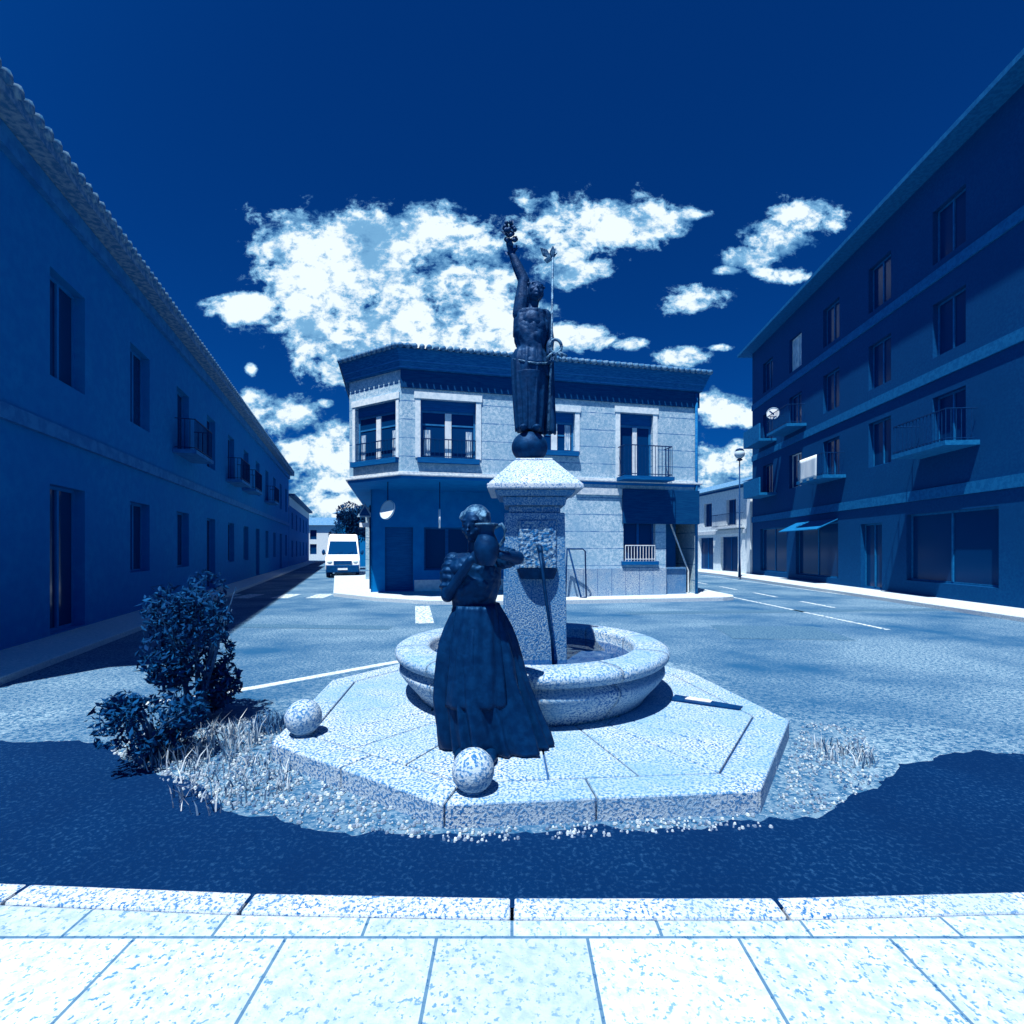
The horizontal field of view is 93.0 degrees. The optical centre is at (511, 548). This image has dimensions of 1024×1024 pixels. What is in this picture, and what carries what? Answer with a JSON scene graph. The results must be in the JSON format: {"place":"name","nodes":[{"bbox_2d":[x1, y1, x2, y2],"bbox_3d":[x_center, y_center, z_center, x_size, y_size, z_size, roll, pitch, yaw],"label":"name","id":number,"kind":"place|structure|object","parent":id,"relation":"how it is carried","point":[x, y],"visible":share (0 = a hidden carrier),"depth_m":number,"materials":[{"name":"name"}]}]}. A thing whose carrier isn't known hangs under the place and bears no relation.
{"place":"outdoors","nodes":[
{"label":"outdoors","id":0,"kind":"place"},
{"bbox_2d":[0,58,293,649],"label":"long building","id":1,"kind":"structure","parent":0,"point":[141,455],"depth_m":10.52,"materials":[{"name":"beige paint"}]},
{"bbox_2d":[50,276,73,387],"bbox_3d":[-8.877,-4.200,9.442,0.072,2.000,1.250,0,0,-19],"label":"window","id":2,"kind":"structure","parent":1,"relation":"in","point":[61,301],"depth_m":9.64,"materials":[{"name":"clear glass"}]},
{"bbox_2d":[50,486,73,631],"bbox_3d":[-8.877,0.190,9.442,0.072,2.780,1.250,0,0,-19],"label":"door","id":3,"kind":"structure","parent":1,"relation":"in","point":[61,500],"depth_m":9.64,"materials":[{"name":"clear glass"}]},
{"bbox_2d":[130,349,141,427],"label":"window","id":4,"kind":"structure","parent":1,"relation":"in","point":[135,361],"depth_m":12.98,"materials":[{"name":"blue glass"}]},
{"bbox_2d":[130,503,141,571],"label":"window","id":5,"kind":"structure","parent":1,"relation":"in","point":[135,509],"depth_m":12.98,"materials":[{"name":"blue glass"}]},
{"bbox_2d":[177,392,182,448],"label":"window","id":6,"kind":"structure","parent":1,"relation":"in","point":[179,397],"depth_m":16.43,"materials":[{"name":"blue glass"}]},
{"bbox_2d":[177,513,182,566],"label":"window","id":7,"kind":"structure","parent":1,"relation":"in","point":[179,515],"depth_m":16.34,"materials":[{"name":"blue glass"}]},
{"bbox_2d":[207,419,209,466],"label":"window","id":8,"kind":"structure","parent":1,"relation":"in","point":[208,422],"depth_m":19.70,"materials":[{"name":"blue glass"}]},
{"bbox_2d":[207,519,209,587],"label":"window","id":9,"kind":"structure","parent":1,"relation":"in","point":[208,520],"depth_m":19.70,"materials":[{"name":"blue glass"}]},
{"bbox_2d":[228,438,229,478],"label":"window","id":10,"kind":"structure","parent":1,"relation":"in","point":[228,438],"depth_m":22.97,"materials":[{"name":"blue glass"}]},
{"bbox_2d":[228,523,229,561],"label":"window","id":11,"kind":"structure","parent":1,"relation":"in","point":[228,523],"depth_m":22.97,"materials":[{"name":"blue glass"}]},
{"bbox_2d":[244,527,244,559],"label":"window","id":12,"kind":"structure","parent":1,"relation":"in","point":[244,527],"depth_m":26.34,"materials":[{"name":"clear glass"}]},
{"bbox_2d":[0,561,316,684],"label":"pavement","id":13,"kind":"structure","parent":0,"point":[19,661],"depth_m":8.49,"materials":[{"name":"concrete"}]},
{"bbox_2d":[289,493,312,565],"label":"terrace house","id":14,"kind":"structure","parent":0,"point":[299,510],"depth_m":51.50,"materials":[{"name":"beige paint"}]},
{"bbox_2d":[309,518,336,559],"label":"distant house","id":15,"kind":"structure","parent":0,"point":[320,529],"depth_m":72.00,"materials":[{"name":"paint"}]},
{"bbox_2d":[310,530,316,538],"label":"window","id":16,"kind":"structure","parent":15,"relation":"in","point":[313,533],"depth_m":72.17,"materials":[{"name":"blue glass"}]},
{"bbox_2d":[310,544,316,553],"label":"window","id":17,"kind":"structure","parent":15,"relation":"in","point":[313,547],"depth_m":72.17,"materials":[{"name":"blue glass"}]},
{"bbox_2d":[332,508,365,565],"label":"distant house","id":18,"kind":"structure","parent":0,"point":[362,544],"depth_m":47.00,"materials":[{"name":"blue paint"}]},
{"bbox_2d":[0,905,1023,1023],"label":"pavement","id":19,"kind":"structure","parent":0,"point":[74,966],"depth_m":1.84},
{"bbox_2d":[0,560,1023,732],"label":"road","id":20,"kind":"structure","parent":0,"point":[948,669],"depth_m":8.20,"materials":[{"name":"grey asphalt"}]},
{"bbox_2d":[225,594,332,597],"bbox_3d":[-8.616,1.696,17.468,4.201,0.001,1.500,0,0,0],"label":"road marking","id":21,"kind":"object","parent":20,"relation":"on","point":[289,596],"visible":0.8,"depth_m":17.65,"materials":[{"name":"paint"}]},
{"bbox_2d":[197,623,392,629],"bbox_3d":[-4.900,1.696,10.652,4.661,0.001,0.518,0,0,5],"label":"road patch","id":22,"kind":"object","parent":20,"relation":"on","point":[309,626],"visible":0.78,"depth_m":10.61,"materials":[{"name":"grey asphalt"}]},
{"bbox_2d":[322,534,363,576],"bbox_3d":[-10.732,0.390,30.945,2.400,2.620,5.314,0,0,-18],"label":"van","id":23,"kind":"object","parent":20,"relation":"on","point":[342,553],"visible":0.94,"depth_m":29.10,"materials":[{"name":"white paint"}]},
{"bbox_2d":[415,606,433,623],"bbox_3d":[-2.326,1.696,12.747,0.420,0.001,3.423,0,0,-11],"label":"road marking","id":24,"kind":"object","parent":20,"relation":"on","point":[423,614],"visible":1,"depth_m":12.36,"materials":[{"name":"paint"}]},
{"bbox_2d":[0,884,1023,920],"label":"kerb","id":25,"kind":"structure","parent":20,"relation":"on","point":[679,909],"depth_m":2.17,"materials":[{"name":"stone"}]},
{"bbox_2d":[698,477,751,573],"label":"row house","id":26,"kind":"structure","parent":20,"relation":"on","point":[718,537],"depth_m":34.33,"materials":[{"name":"paint"}]},
{"bbox_2d":[701,537,712,569],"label":"window","id":27,"kind":"structure","parent":26,"relation":"in","point":[706,543],"depth_m":36.91,"materials":[{"name":"glass"}]},
{"bbox_2d":[706,503,711,526],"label":"window","id":28,"kind":"structure","parent":26,"relation":"in","point":[708,506],"depth_m":36.62,"materials":[{"name":"blue glass"}]},
{"bbox_2d":[723,536,737,571],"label":"window","id":29,"kind":"structure","parent":26,"relation":"in","point":[730,544],"depth_m":33.84,"materials":[{"name":"glass"}]},
{"bbox_2d":[729,499,735,524],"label":"window","id":30,"kind":"structure","parent":26,"relation":"in","point":[732,503],"depth_m":33.59,"materials":[{"name":"blue glass"}]},
{"bbox_2d":[698,582,835,607],"bbox_3d":[9.395,1.696,25.700,0.179,0.001,23.404,0,0,0],"label":"road marking","id":31,"kind":"object","parent":20,"relation":"on","point":[775,596],"visible":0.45,"depth_m":15.64,"materials":[{"name":"paint"}]},
{"bbox_2d":[704,575,841,594],"bbox_3d":[12.250,1.696,28.000,0.100,0.001,24.000,0,0,0],"label":"road marking","id":32,"kind":"object","parent":20,"relation":"on","point":[777,585],"visible":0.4,"depth_m":21.87,"materials":[{"name":"paint"}]},
{"bbox_2d":[710,625,854,639],"bbox_3d":[5.398,1.696,9.901,2.254,0.001,1.634,0,0,5],"label":"road patch","id":33,"kind":"object","parent":20,"relation":"on","point":[779,632],"visible":1,"depth_m":9.85,"materials":[{"name":"grey asphalt"}]},
{"bbox_2d":[625,608,940,613],"bbox_3d":[7.604,1.696,13.248,9.276,0.001,0.517,0,0,-5],"label":"road patch","id":34,"kind":"object","parent":20,"relation":"on","point":[767,611],"visible":0.97,"depth_m":13.14,"materials":[{"name":"grey asphalt"}]},
{"bbox_2d":[734,597,890,629],"bbox_3d":[8.045,1.696,19.607,0.530,0.001,18.819,0,0,2],"label":"road marking","id":35,"kind":"object","parent":20,"relation":"on","point":[820,615],"visible":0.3,"depth_m":12.17,"materials":[{"name":"paint"}]},
{"bbox_2d":[737,48,1023,608],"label":"brick block","id":36,"kind":"structure","parent":20,"relation":"on","point":[883,349],"depth_m":16.70,"materials":[{"name":"brown brick"}]},
{"bbox_2d":[766,464,772,491],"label":"window","id":37,"kind":"structure","parent":36,"relation":"in","point":[769,469],"depth_m":28.65,"materials":[{"name":"glass"}]},
{"bbox_2d":[766,416,772,437],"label":"window","id":38,"kind":"structure","parent":36,"relation":"in","point":[767,419],"depth_m":28.92,"materials":[{"name":"glass"}]},
{"bbox_2d":[766,359,772,390],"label":"window","id":39,"kind":"structure","parent":36,"relation":"in","point":[769,366],"depth_m":28.65,"materials":[{"name":"glass"}]},
{"bbox_2d":[766,407,779,423],"bbox_3d":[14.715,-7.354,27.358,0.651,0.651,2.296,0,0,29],"label":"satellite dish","id":40,"kind":"object","parent":36,"relation":"attached to","point":[771,411],"visible":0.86,"depth_m":26.37,"materials":[{"name":"white metal"}]},
{"bbox_2d":[763,527,786,572],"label":"window","id":41,"kind":"structure","parent":36,"relation":"in","point":[774,541],"depth_m":27.78,"materials":[{"name":"glass"}]},
{"bbox_2d":[792,452,801,487],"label":"window","id":42,"kind":"structure","parent":36,"relation":"in","point":[795,458],"depth_m":25.53,"materials":[{"name":"blue glass"}]},
{"bbox_2d":[792,393,801,422],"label":"window","id":43,"kind":"structure","parent":36,"relation":"in","point":[796,409],"depth_m":25.32,"materials":[{"name":"glass"}]},
{"bbox_2d":[792,333,801,371],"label":"window","id":44,"kind":"structure","parent":36,"relation":"in","point":[797,342],"depth_m":25.32,"materials":[{"name":"white glass"}]},
{"bbox_2d":[800,454,816,482],"bbox_3d":[13.449,-3.625,22.075,0.041,1.050,1.501,0,0,5],"label":"laundry sheet","id":45,"kind":"object","parent":36,"relation":"hanging from","point":[808,467],"visible":1,"depth_m":22.00,"materials":[{"name":"white fabric"}]},
{"bbox_2d":[799,522,837,577],"bbox_3d":[14.689,0.050,23.215,0.072,2.500,3.800,0,0,5],"label":"window","id":46,"kind":"structure","parent":36,"relation":"in","point":[818,549],"depth_m":23.11,"materials":[{"name":"glass"}]},
{"bbox_2d":[827,438,838,473],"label":"window","id":47,"kind":"structure","parent":36,"relation":"in","point":[833,445],"depth_m":22.02,"materials":[{"name":"glass"}]},
{"bbox_2d":[827,369,838,411],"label":"window","id":48,"kind":"structure","parent":36,"relation":"in","point":[832,379],"depth_m":22.02,"materials":[{"name":"glass"}]},
{"bbox_2d":[827,300,838,344],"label":"window","id":49,"kind":"structure","parent":36,"relation":"in","point":[833,312],"depth_m":22.02,"materials":[{"name":"glass"}]},
{"bbox_2d":[865,523,881,588],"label":"window","id":50,"kind":"structure","parent":36,"relation":"in","point":[873,532],"depth_m":19.24,"materials":[{"name":"glass"}]},
{"bbox_2d":[873,417,890,466],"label":"window","id":51,"kind":"structure","parent":36,"relation":"in","point":[881,429],"depth_m":18.70,"materials":[{"name":"glass"}]},
{"bbox_2d":[873,336,890,388],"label":"window","id":52,"kind":"structure","parent":36,"relation":"in","point":[881,351],"depth_m":18.70,"materials":[{"name":"glass"}]},
{"bbox_2d":[873,254,890,310],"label":"window","id":53,"kind":"structure","parent":36,"relation":"in","point":[882,273],"depth_m":18.70,"materials":[{"name":"glass"}]},
{"bbox_2d":[938,387,965,441],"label":"window","id":54,"kind":"structure","parent":36,"relation":"in","point":[957,399],"depth_m":15.31,"materials":[{"name":"glass"}]},
{"bbox_2d":[938,288,965,355],"bbox_3d":[13.953,-7.125,15.299,0.072,1.750,1.300,0,0,5],"label":"window","id":55,"kind":"structure","parent":36,"relation":"in","point":[951,312],"depth_m":15.39,"materials":[{"name":"glass"}]},
{"bbox_2d":[938,188,965,261],"bbox_3d":[13.953,-10.175,15.299,0.072,1.750,1.300,0,0,5],"label":"window","id":56,"kind":"structure","parent":36,"relation":"in","point":[951,218],"depth_m":15.39,"materials":[{"name":"glass"}]},
{"bbox_2d":[911,507,998,587],"bbox_3d":[13.957,-0.050,15.349,0.072,2.300,3.600,0,0,5],"label":"window","id":57,"kind":"structure","parent":36,"relation":"in","point":[959,546],"depth_m":15.20,"materials":[{"name":"glass"}]},
{"bbox_2d":[0,662,1023,920],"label":"apron","id":58,"kind":"object","parent":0,"point":[894,742],"visible":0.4,"depth_m":3.85,"materials":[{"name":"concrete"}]},
{"bbox_2d":[84,689,209,764],"bbox_3d":[-2.694,1.320,3.668,0.744,0.576,0.708,0,0,-23],"label":"shrub","id":59,"kind":"object","parent":58,"relation":"on","point":[129,710],"visible":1,"depth_m":3.58,"materials":[{"name":"green plant"}]},
{"bbox_2d":[132,569,242,723],"bbox_3d":[-2.948,0.895,4.497,0.800,1.420,0.950,0,0,-20],"label":"shrub","id":60,"kind":"object","parent":58,"relation":"on","point":[214,686],"visible":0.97,"depth_m":4.35,"materials":[{"name":"green plant"}]},
{"bbox_2d":[138,712,267,772],"bbox_3d":[-2.428,1.490,3.828,0.927,0.219,0.894,0,0,-26],"label":"grass tuft","id":61,"kind":"object","parent":58,"relation":"on","point":[233,735],"visible":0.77,"depth_m":3.83,"materials":[{"name":"plant"}]},
{"bbox_2d":[167,748,300,815],"bbox_3d":[-1.856,1.540,3.305,0.791,0.120,0.823,0,0,-39],"label":"grass tuft","id":62,"kind":"object","parent":58,"relation":"on","point":[181,794],"visible":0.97,"depth_m":3.25,"materials":[{"name":"plant"}]},
{"bbox_2d":[247,708,285,735],"bbox_3d":[-2.119,1.525,4.318,0.505,0.150,0.485,0,0,0],"label":"grass tuft","id":63,"kind":"object","parent":58,"relation":"on","point":[268,724],"visible":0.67,"depth_m":4.29,"materials":[{"name":"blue plant"}]},
{"bbox_2d":[145,661,398,704],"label":"apron kerb","id":64,"kind":"structure","parent":58,"relation":"on","point":[311,677],"depth_m":6.06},
{"bbox_2d":[111,715,878,842],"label":"gravel","id":65,"kind":"structure","parent":58,"relation":"on","point":[362,809],"depth_m":3.16,"materials":[{"name":"grey gravel"}]},
{"bbox_2d":[0,739,1023,907],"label":"tarmac patch","id":66,"kind":"object","parent":58,"relation":"on","point":[74,814],"visible":0.9,"depth_m":2.59,"materials":[{"name":"asphalt"}]},
{"bbox_2d":[272,664,788,828],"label":"fountain platform","id":67,"kind":"structure","parent":58,"relation":"on","point":[657,753],"depth_m":3.37,"materials":[{"name":"stone"}]},
{"bbox_2d":[284,699,321,737],"bbox_3d":[-1.639,1.325,3.820,0.276,0.276,0.275,0,0,0],"label":"stone ball","id":68,"kind":"object","parent":67,"relation":"on","point":[302,717],"visible":1,"depth_m":3.73,"materials":[{"name":"stone"}]},
{"bbox_2d":[452,747,493,795],"bbox_3d":[-0.234,1.334,2.931,0.254,0.254,0.256,0,0,0],"label":"stone ball","id":69,"kind":"object","parent":67,"relation":"on","point":[472,771],"visible":1,"depth_m":2.84,"materials":[{"name":"stone"}]},
{"bbox_2d":[433,504,554,762],"bbox_3d":[-0.128,0.567,3.552,0.884,1.795,0.657,0,0,0],"label":"woman statue","id":70,"kind":"object","parent":67,"relation":"on","point":[484,698],"visible":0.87,"depth_m":3.44,"materials":[{"name":"brown metal"}]},
{"bbox_2d":[474,523,506,565],"bbox_3d":[-0.163,-0.034,3.342,0.205,0.297,0.176,0,0,-31],"label":"water jug","id":71,"kind":"object","parent":70,"relation":"attached to","point":[487,545],"visible":1,"depth_m":3.28,"materials":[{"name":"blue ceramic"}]},
{"bbox_2d":[395,431,669,726],"bbox_3d":[0.200,0.113,5.150,2.810,2.695,2.810,0,0,0],"label":"fountain","id":72,"kind":"object","parent":67,"relation":"on","point":[577,674],"visible":0.76,"depth_m":4.79,"materials":[{"name":"stone"}]},
{"bbox_2d":[506,237,555,435],"bbox_3d":[0.204,-2.229,5.115,0.534,2.027,0.382,0,0,0],"label":"raised arm statue","id":73,"kind":"object","parent":72,"relation":"on","point":[530,365],"visible":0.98,"depth_m":5.03,"materials":[{"name":"brown metal"}]},
{"bbox_2d":[501,220,517,254],"bbox_3d":[-0.025,-3.265,5.083,0.180,0.370,0.177,0,0,0],"label":"fruit bunch","id":74,"kind":"object","parent":73,"relation":"attached to","point":[506,228],"visible":1,"depth_m":5.07,"materials":[{"name":"blue metal"}]},
{"bbox_2d":[540,246,567,430],"bbox_3d":[0.431,-2.169,5.012,0.283,1.899,0.081,0,0,0],"label":"staff","id":75,"kind":"object","parent":73,"relation":"attached to","point":[551,255],"visible":1,"depth_m":4.99,"materials":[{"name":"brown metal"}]},
{"bbox_2d":[810,735,884,767],"bbox_3d":[2.554,1.540,3.724,0.437,0.120,0.486,0,0,16],"label":"grass tuft","id":76,"kind":"object","parent":58,"relation":"on","point":[870,757],"visible":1,"depth_m":3.74,"materials":[{"name":"plant"}]},
{"bbox_2d":[0,0,1023,517],"label":"sky","id":77,"kind":"structure","parent":0,"point":[310,184],"materials":[{"name":"blue"}]},
{"bbox_2d":[337,342,712,596],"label":"corner house","id":78,"kind":"structure","parent":0,"point":[622,444],"depth_m":16.18,"materials":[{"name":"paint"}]},
{"bbox_2d":[350,401,398,467],"bbox_3d":[-4.311,-3.620,15.402,2.003,1.960,0.350,0,0,31],"label":"window","id":79,"kind":"structure","parent":78,"relation":"in","point":[376,422],"depth_m":15.47,"materials":[{"name":"blue glass"}]},
{"bbox_2d":[380,482,394,518],"bbox_3d":[-3.989,-1.543,15.543,0.656,1.214,0.212,0,0,36],"label":"round sign","id":80,"kind":"object","parent":78,"relation":"attached to","point":[387,509],"visible":1,"depth_m":15.54,"materials":[{"name":"white metal"}]},
{"bbox_2d":[385,527,412,590],"bbox_3d":[-4.178,0.375,17.970,1.000,2.350,0.060,0,0,-13],"label":"door","id":81,"kind":"structure","parent":78,"relation":"in","point":[398,540],"depth_m":17.94,"materials":[{"name":"blue wood"}]},
{"bbox_2d":[438,482,439,527],"bbox_3d":[-2.333,-1.405,15.599,0.061,1.490,0.634,0,0,-10],"label":"round sign","id":82,"kind":"object","parent":78,"relation":"attached to","point":[439,508],"visible":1,"depth_m":15.61,"materials":[{"name":"white metal"}]},
{"bbox_2d":[424,527,467,569],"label":"window","id":83,"kind":"structure","parent":78,"relation":"in","point":[438,542],"depth_m":18.31,"materials":[{"name":"blue glass"}]},
{"bbox_2d":[417,400,479,464],"bbox_3d":[-1.980,-3.630,15.145,1.919,1.980,0.350,0,0,-13],"label":"window","id":84,"kind":"structure","parent":78,"relation":"in","point":[439,419],"depth_m":15.23,"materials":[{"name":"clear glass"}]},
{"bbox_2d":[542,412,578,456],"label":"window","id":85,"kind":"structure","parent":78,"relation":"in","point":[560,444],"depth_m":16.07,"materials":[{"name":"blue glass"}]},
{"bbox_2d":[620,413,650,475],"bbox_3d":[4.195,-3.485,16.654,1.216,2.230,0.090,0,0,-13],"label":"window","id":86,"kind":"structure","parent":78,"relation":"in","point":[634,428],"depth_m":16.63,"materials":[{"name":"blue glass"}]},
{"bbox_2d":[621,524,658,564],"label":"window","id":87,"kind":"structure","parent":78,"relation":"in","point":[638,545],"depth_m":16.65,"materials":[{"name":"blue glass"}]},
{"bbox_2d":[333,571,733,604],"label":"house pavement","id":88,"kind":"structure","parent":0,"point":[353,585],"depth_m":16.00,"materials":[{"name":"white concrete"}]},
{"bbox_2d":[357,504,370,588],"bbox_3d":[-5.737,-0.103,18.979,0.617,3.346,0.109,0,0,0],"label":"traffic sign","id":89,"kind":"object","parent":88,"relation":"on","point":[365,511],"visible":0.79,"depth_m":18.97,"materials":[{"name":"metal"}]},
{"bbox_2d":[566,548,586,597],"bbox_3d":[2.078,0.777,15.645,0.719,1.606,0.301,0,0,0],"label":"tube stand","id":90,"kind":"object","parent":88,"relation":"on","point":[568,550],"visible":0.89,"depth_m":15.61,"materials":[{"name":"metal"}]},
{"bbox_2d":[670,694,742,709],"bbox_3d":[1.831,1.445,4.577,0.615,0.022,0.189,0,0,32],"label":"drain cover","id":91,"kind":"object","parent":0,"point":[691,700],"visible":1,"depth_m":4.56,"materials":[{"name":"metal"}]},
{"bbox_2d":[698,569,1023,621],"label":"pavement","id":92,"kind":"structure","parent":0,"point":[995,611],"depth_m":16.10,"materials":[{"name":"white concrete"}]},
{"bbox_2d":[734,448,744,576],"bbox_3d":[12.656,-2.010,27.000,0.540,7.180,0.540,0,0,0],"label":"street lamp","id":93,"kind":"object","parent":92,"relation":"on","point":[739,453],"visible":1,"depth_m":26.96,"materials":[{"name":"metal"}]},
{"label":"ground","id":94,"kind":"structure","parent":0,"visible":0},
{"bbox_2d":[328,501,365,541],"bbox_3d":[-13.223,-1.092,40.632,4.278,5.694,3.998,0,0,0],"label":"street tree","id":95,"kind":"object","parent":94,"relation":"on","point":[350,520],"visible":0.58,"depth_m":39.56,"materials":[{"name":"green plant"}]}
]}

